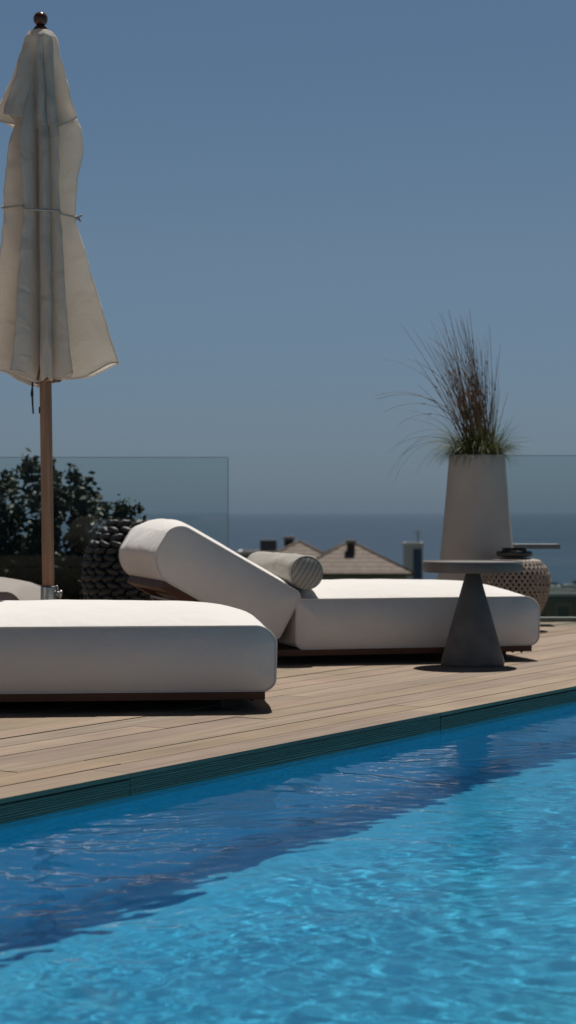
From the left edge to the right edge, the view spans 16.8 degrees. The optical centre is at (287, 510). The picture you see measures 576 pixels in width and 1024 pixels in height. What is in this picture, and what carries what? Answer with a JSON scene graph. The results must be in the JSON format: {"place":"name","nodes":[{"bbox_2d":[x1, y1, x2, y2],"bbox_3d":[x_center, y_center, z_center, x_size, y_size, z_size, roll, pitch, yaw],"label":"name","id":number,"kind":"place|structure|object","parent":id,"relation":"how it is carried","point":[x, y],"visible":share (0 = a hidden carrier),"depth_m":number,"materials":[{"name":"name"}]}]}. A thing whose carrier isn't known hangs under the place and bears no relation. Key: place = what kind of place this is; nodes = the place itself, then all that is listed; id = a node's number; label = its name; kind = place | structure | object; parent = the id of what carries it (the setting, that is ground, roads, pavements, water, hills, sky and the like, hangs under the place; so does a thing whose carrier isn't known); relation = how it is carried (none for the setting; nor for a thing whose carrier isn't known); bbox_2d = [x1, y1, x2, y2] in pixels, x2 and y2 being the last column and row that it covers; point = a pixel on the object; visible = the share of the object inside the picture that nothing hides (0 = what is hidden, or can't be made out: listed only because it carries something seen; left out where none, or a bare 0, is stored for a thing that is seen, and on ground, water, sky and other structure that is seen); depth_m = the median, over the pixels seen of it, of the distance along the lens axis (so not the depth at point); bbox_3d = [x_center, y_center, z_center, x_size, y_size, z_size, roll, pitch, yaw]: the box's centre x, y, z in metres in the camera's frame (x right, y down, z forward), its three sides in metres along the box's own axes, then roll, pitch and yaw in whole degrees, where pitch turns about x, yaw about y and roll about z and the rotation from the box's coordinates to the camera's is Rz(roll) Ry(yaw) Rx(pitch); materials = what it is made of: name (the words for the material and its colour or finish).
{"place":"outdoors","nodes":[
{"label":"outdoors","id":0,"kind":"place"},
{"bbox_2d":[260,540,276,550],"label":"chimney","id":1,"kind":"object","parent":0,"point":[268,545],"visible":0.93,"depth_m":166.40,"materials":[{"name":"black"}]},
{"bbox_2d":[0,0,575,510],"label":"sky","id":2,"kind":"structure","parent":0,"point":[269,191],"materials":[{"name":"blue"}]},
{"bbox_2d":[1,511,575,585],"bbox_3d":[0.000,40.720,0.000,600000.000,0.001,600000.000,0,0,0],"label":"sea","id":3,"kind":"structure","parent":0,"point":[386,534],"depth_m":4243.29,"materials":[{"name":"liquid"}]},
{"bbox_3d":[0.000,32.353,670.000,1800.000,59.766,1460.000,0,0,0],"label":"terrain","id":4,"kind":"structure","parent":0,"visible":0},
{"bbox_2d":[0,448,112,599],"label":"broadleaf tree","id":5,"kind":"object","parent":4,"relation":"on","point":[20,556],"visible":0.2,"depth_m":17.60,"materials":[{"name":"green plant"}]},
{"bbox_2d":[78,494,145,599],"bbox_3d":[-1.207,1.309,14.194,0.754,2.863,0.652,0,0,0],"label":"shrub","id":6,"kind":"object","parent":4,"relation":"on","point":[123,511],"visible":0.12,"depth_m":14.18,"materials":[{"name":"green plant"}]},
{"bbox_2d":[238,550,274,558],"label":"house","id":7,"kind":"structure","parent":4,"relation":"on","point":[245,553],"depth_m":164.92,"materials":[{"name":"grey"}]},
{"bbox_2d":[275,536,322,557],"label":"house","id":8,"kind":"structure","parent":4,"relation":"on","point":[291,546],"depth_m":152.91,"materials":[{"name":"tile"}]},
{"bbox_2d":[316,539,414,579],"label":"house","id":9,"kind":"structure","parent":4,"relation":"on","point":[350,559],"depth_m":146.43,"materials":[{"name":"tile"}]},
{"bbox_2d":[402,530,423,579],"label":"house","id":10,"kind":"structure","parent":4,"relation":"on","point":[412,556],"depth_m":170.00,"materials":[{"name":"white paint"}]},
{"bbox_2d":[550,585,561,588],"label":"house","id":11,"kind":"structure","parent":4,"relation":"on","point":[555,587],"depth_m":420.00,"materials":[{"name":"grey"}]},
{"bbox_2d":[540,589,575,616],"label":"house","id":12,"kind":"structure","parent":4,"relation":"on","point":[560,602],"depth_m":150.00,"materials":[{"name":"grey"}]},
{"bbox_2d":[558,606,568,616],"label":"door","id":13,"kind":"structure","parent":12,"relation":"in","point":[563,611],"depth_m":149.94,"materials":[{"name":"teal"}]},
{"bbox_2d":[563,584,575,588],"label":"house","id":14,"kind":"structure","parent":4,"relation":"on","point":[569,586],"depth_m":520.00,"materials":[{"name":"grey"}]},
{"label":"pool basin","id":15,"kind":"structure","parent":4,"relation":"on","visible":0},
{"bbox_2d":[0,701,575,1023],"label":"pool water","id":16,"kind":"structure","parent":15,"relation":"in","point":[427,878],"depth_m":3.98,"materials":[{"name":"teal liquid"}]},
{"bbox_2d":[0,689,575,822],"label":"pool edge boards","id":17,"kind":"object","parent":15,"relation":"attached to","point":[38,805],"visible":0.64,"depth_m":5.89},
{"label":"deck substructure","id":18,"kind":"structure","parent":4,"relation":"on","visible":0},
{"bbox_2d":[0,622,575,803],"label":"deck","id":19,"kind":"structure","parent":18,"relation":"on","point":[46,748],"depth_m":6.91,"materials":[{"name":"brown wood"}]},
{"bbox_2d":[0,577,40,599],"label":"sun lounger","id":20,"kind":"object","parent":19,"relation":"on","point":[13,589],"visible":0.3,"depth_m":10.19,"materials":[{"name":"white fabric"}]},
{"bbox_2d":[0,12,119,599],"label":"parasol","id":21,"kind":"object","parent":19,"relation":"on","point":[53,326],"visible":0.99,"depth_m":8.16,"materials":[{"name":"beige fabric"}]},
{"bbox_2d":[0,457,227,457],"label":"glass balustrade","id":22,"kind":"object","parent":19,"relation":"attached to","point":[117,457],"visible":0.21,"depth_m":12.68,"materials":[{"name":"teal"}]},
{"bbox_2d":[81,519,159,600],"bbox_3d":[-0.969,0.385,11.899,0.594,0.670,0.593,0,0,0],"label":"braided pouf","id":23,"kind":"object","parent":19,"relation":"on","point":[105,576],"visible":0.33,"depth_m":11.69,"materials":[{"name":"black"}]},
{"bbox_2d":[0,600,277,709],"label":"sun lounger","id":24,"kind":"object","parent":19,"relation":"on","point":[95,650],"visible":1,"depth_m":6.95,"materials":[{"name":"white fabric"}]},
{"bbox_2d":[119,519,539,658],"bbox_3d":[0.069,0.379,9.595,2.160,0.682,1.015,0,0,-15],"label":"sun lounger","id":25,"kind":"object","parent":19,"relation":"on","point":[167,560],"visible":0.81,"depth_m":9.16,"materials":[{"name":"white fabric"}]},
{"bbox_2d":[247,551,322,589],"bbox_3d":[-0.031,0.288,9.564,0.171,0.167,0.968,0,0,-15],"label":"bolster pillow","id":26,"kind":"object","parent":25,"relation":"on","point":[299,571],"visible":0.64,"depth_m":9.13,"materials":[{"name":"fabric"}]},
{"bbox_2d":[422,560,522,666],"bbox_3d":[0.864,0.477,9.116,0.469,0.486,0.469,0,0,0],"label":"side table","id":27,"kind":"object","parent":19,"relation":"on","point":[472,640],"visible":1,"depth_m":9.02,"materials":[{"name":"grey concrete"}]},
{"bbox_2d":[438,454,512,582],"bbox_3d":[1.184,0.186,12.200,0.558,1.069,0.558,0,0,0],"label":"tall planter","id":28,"kind":"object","parent":19,"relation":"on","point":[477,523],"visible":0.63,"depth_m":12.03,"materials":[{"name":"stone"}]},
{"bbox_2d":[375,312,536,483],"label":"ornamental grass","id":29,"kind":"object","parent":28,"relation":"in","point":[478,438],"depth_m":12.15,"materials":[{"name":"plant"}]},
{"bbox_2d":[480,557,550,613],"bbox_3d":[1.366,0.497,11.750,0.436,0.432,0.436,0,0,0],"label":"woven pouf","id":30,"kind":"object","parent":19,"relation":"on","point":[532,579],"visible":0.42,"depth_m":11.60,"materials":[{"name":"wicker"}]},
{"bbox_2d":[496,551,532,556],"bbox_3d":[1.366,0.260,11.750,0.220,0.034,0.220,0,0,0],"label":"round tray","id":31,"kind":"object","parent":30,"relation":"on","point":[514,553],"visible":0.94,"depth_m":11.66,"materials":[{"name":"black"}]},
{"bbox_2d":[502,548,526,550],"bbox_3d":[1.366,0.244,11.750,0.156,0.040,0.156,0,0,0],"label":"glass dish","id":32,"kind":"object","parent":31,"relation":"in","point":[514,549],"visible":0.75,"depth_m":11.68,"materials":[{"name":"glass"}]},
{"bbox_2d":[513,543,559,548],"bbox_3d":[1.510,0.466,12.450,0.427,0.509,0.240,0,0,0],"label":"table","id":33,"kind":"object","parent":19,"relation":"on","point":[538,545],"visible":0.19,"depth_m":12.33,"materials":[{"name":"grey"}]},
{"bbox_2d":[508,455,575,621],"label":"glass balustrade","id":34,"kind":"object","parent":19,"relation":"attached to","point":[557,619],"depth_m":12.64,"materials":[{"name":"teal"}]}
]}

